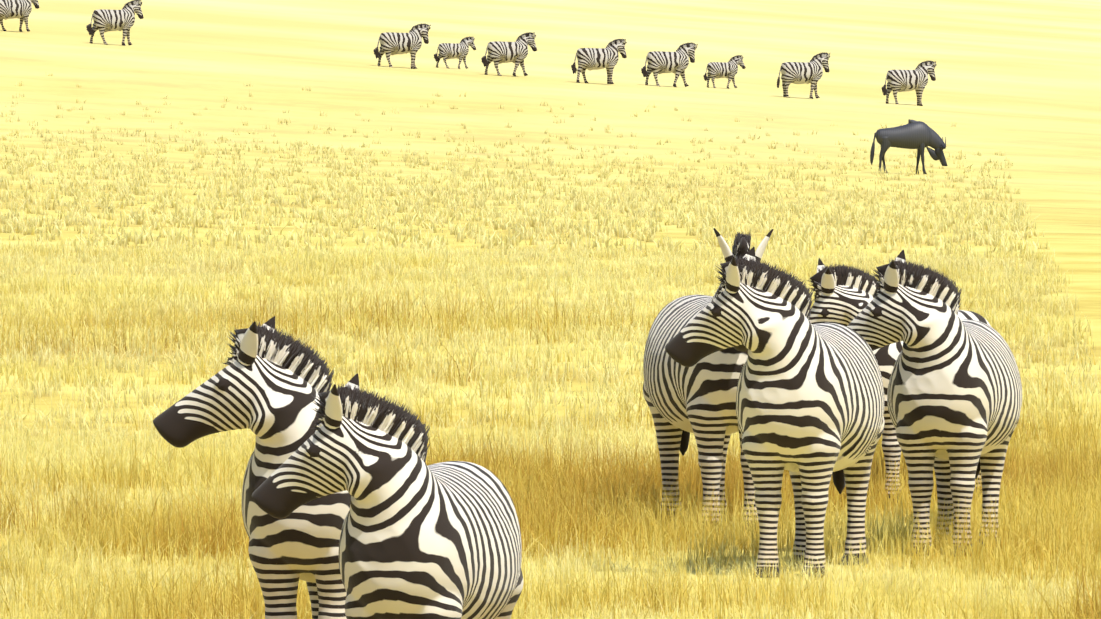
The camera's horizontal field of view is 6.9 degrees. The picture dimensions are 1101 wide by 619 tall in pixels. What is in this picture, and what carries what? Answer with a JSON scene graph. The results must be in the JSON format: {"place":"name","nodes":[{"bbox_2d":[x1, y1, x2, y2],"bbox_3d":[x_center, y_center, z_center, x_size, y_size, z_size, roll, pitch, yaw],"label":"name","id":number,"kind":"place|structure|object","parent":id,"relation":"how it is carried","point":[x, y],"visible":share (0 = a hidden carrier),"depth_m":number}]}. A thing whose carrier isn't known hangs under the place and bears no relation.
{"place":"outdoors","nodes":[
{"label":"outdoors","id":0,"kind":"place"},
{"bbox_2d":[0,0,1100,618],"bbox_3d":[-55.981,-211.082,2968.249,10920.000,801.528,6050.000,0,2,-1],"label":"ground","id":1,"kind":"structure","parent":0,"point":[1018,84],"depth_m":281.60},
{"bbox_2d":[0,0,38,31],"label":"zebra","id":2,"kind":"object","parent":1,"relation":"on","point":[18,9],"visible":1,"depth_m":343.52},
{"bbox_2d":[86,0,143,45],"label":"zebra","id":3,"kind":"object","parent":1,"relation":"on","point":[107,20],"visible":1,"depth_m":334.61},
{"bbox_2d":[153,316,350,618],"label":"zebra","id":4,"kind":"object","parent":1,"relation":"on","point":[267,383],"visible":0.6,"depth_m":39.01},
{"bbox_2d":[251,373,522,618],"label":"zebra","id":5,"kind":"object","parent":1,"relation":"on","point":[420,538],"visible":1,"depth_m":35.94},
{"bbox_2d":[374,23,430,68],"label":"zebra","id":6,"kind":"object","parent":1,"relation":"on","point":[392,43],"visible":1,"depth_m":331.85},
{"bbox_2d":[434,36,475,68],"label":"zebra","id":7,"kind":"object","parent":1,"relation":"on","point":[459,51],"visible":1,"depth_m":336.94},
{"bbox_2d":[481,32,536,75],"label":"zebra","id":8,"kind":"object","parent":1,"relation":"on","point":[500,52],"visible":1,"depth_m":330.93},
{"bbox_2d":[0,74,1049,257],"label":"grass","id":9,"kind":"structure","parent":1,"relation":"on","point":[996,236],"depth_m":167.91},
{"bbox_2d":[0,272,1100,618],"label":"tall grass tufts","id":10,"kind":"object","parent":1,"relation":"on","point":[386,310],"visible":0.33,"depth_m":57.72},
{"bbox_2d":[571,39,626,83],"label":"zebra","id":11,"kind":"object","parent":1,"relation":"on","point":[607,58],"visible":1,"depth_m":329.00},
{"bbox_2d":[641,42,697,86],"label":"zebra","id":12,"kind":"object","parent":1,"relation":"on","point":[676,63],"visible":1,"depth_m":333.05},
{"bbox_2d":[643,228,773,532],"bbox_3d":[0.972,0.387,52.489,0.762,1.742,2.150,0,2,-11],"label":"zebra","id":13,"kind":"object","parent":1,"relation":"on","point":[698,399],"visible":0.5,"depth_m":52.18},
{"bbox_2d":[703,55,745,87],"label":"zebra","id":14,"kind":"object","parent":1,"relation":"on","point":[728,70],"visible":0.98,"depth_m":337.15},
{"bbox_2d":[665,247,884,577],"bbox_3d":[1.339,0.524,48.574,0.854,1.744,1.852,1,2,29],"label":"zebra","id":15,"kind":"object","parent":1,"relation":"on","point":[810,406],"visible":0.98,"depth_m":47.99},
{"bbox_2d":[777,52,829,98],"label":"zebra","id":16,"kind":"object","parent":1,"relation":"on","point":[811,71],"visible":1,"depth_m":330.14},
{"bbox_2d":[807,258,990,502],"bbox_3d":[2.177,0.414,55.592,0.655,1.477,1.719,1,2,37],"label":"zebra","id":17,"kind":"object","parent":1,"relation":"on","point":[844,295],"visible":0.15,"depth_m":55.06},
{"bbox_2d":[870,119,947,173],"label":"wildebeest","id":18,"kind":"object","parent":1,"relation":"on","point":[919,136],"visible":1,"depth_m":239.28},
{"bbox_2d":[882,60,936,105],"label":"zebra","id":19,"kind":"object","parent":1,"relation":"on","point":[916,79],"visible":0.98,"depth_m":332.23},
{"bbox_2d":[847,250,1021,555],"bbox_3d":[2.186,0.497,50.404,0.806,1.683,1.791,1,2,26],"label":"zebra","id":20,"kind":"object","parent":1,"relation":"on","point":[954,397],"visible":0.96,"depth_m":49.82},
{"bbox_2d":[0,398,1100,618],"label":"grass","id":21,"kind":"structure","parent":0,"point":[899,540],"depth_m":50.07},
{"bbox_2d":[0,236,1100,438],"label":"grass","id":22,"kind":"structure","parent":0,"point":[804,267],"depth_m":89.30}
]}

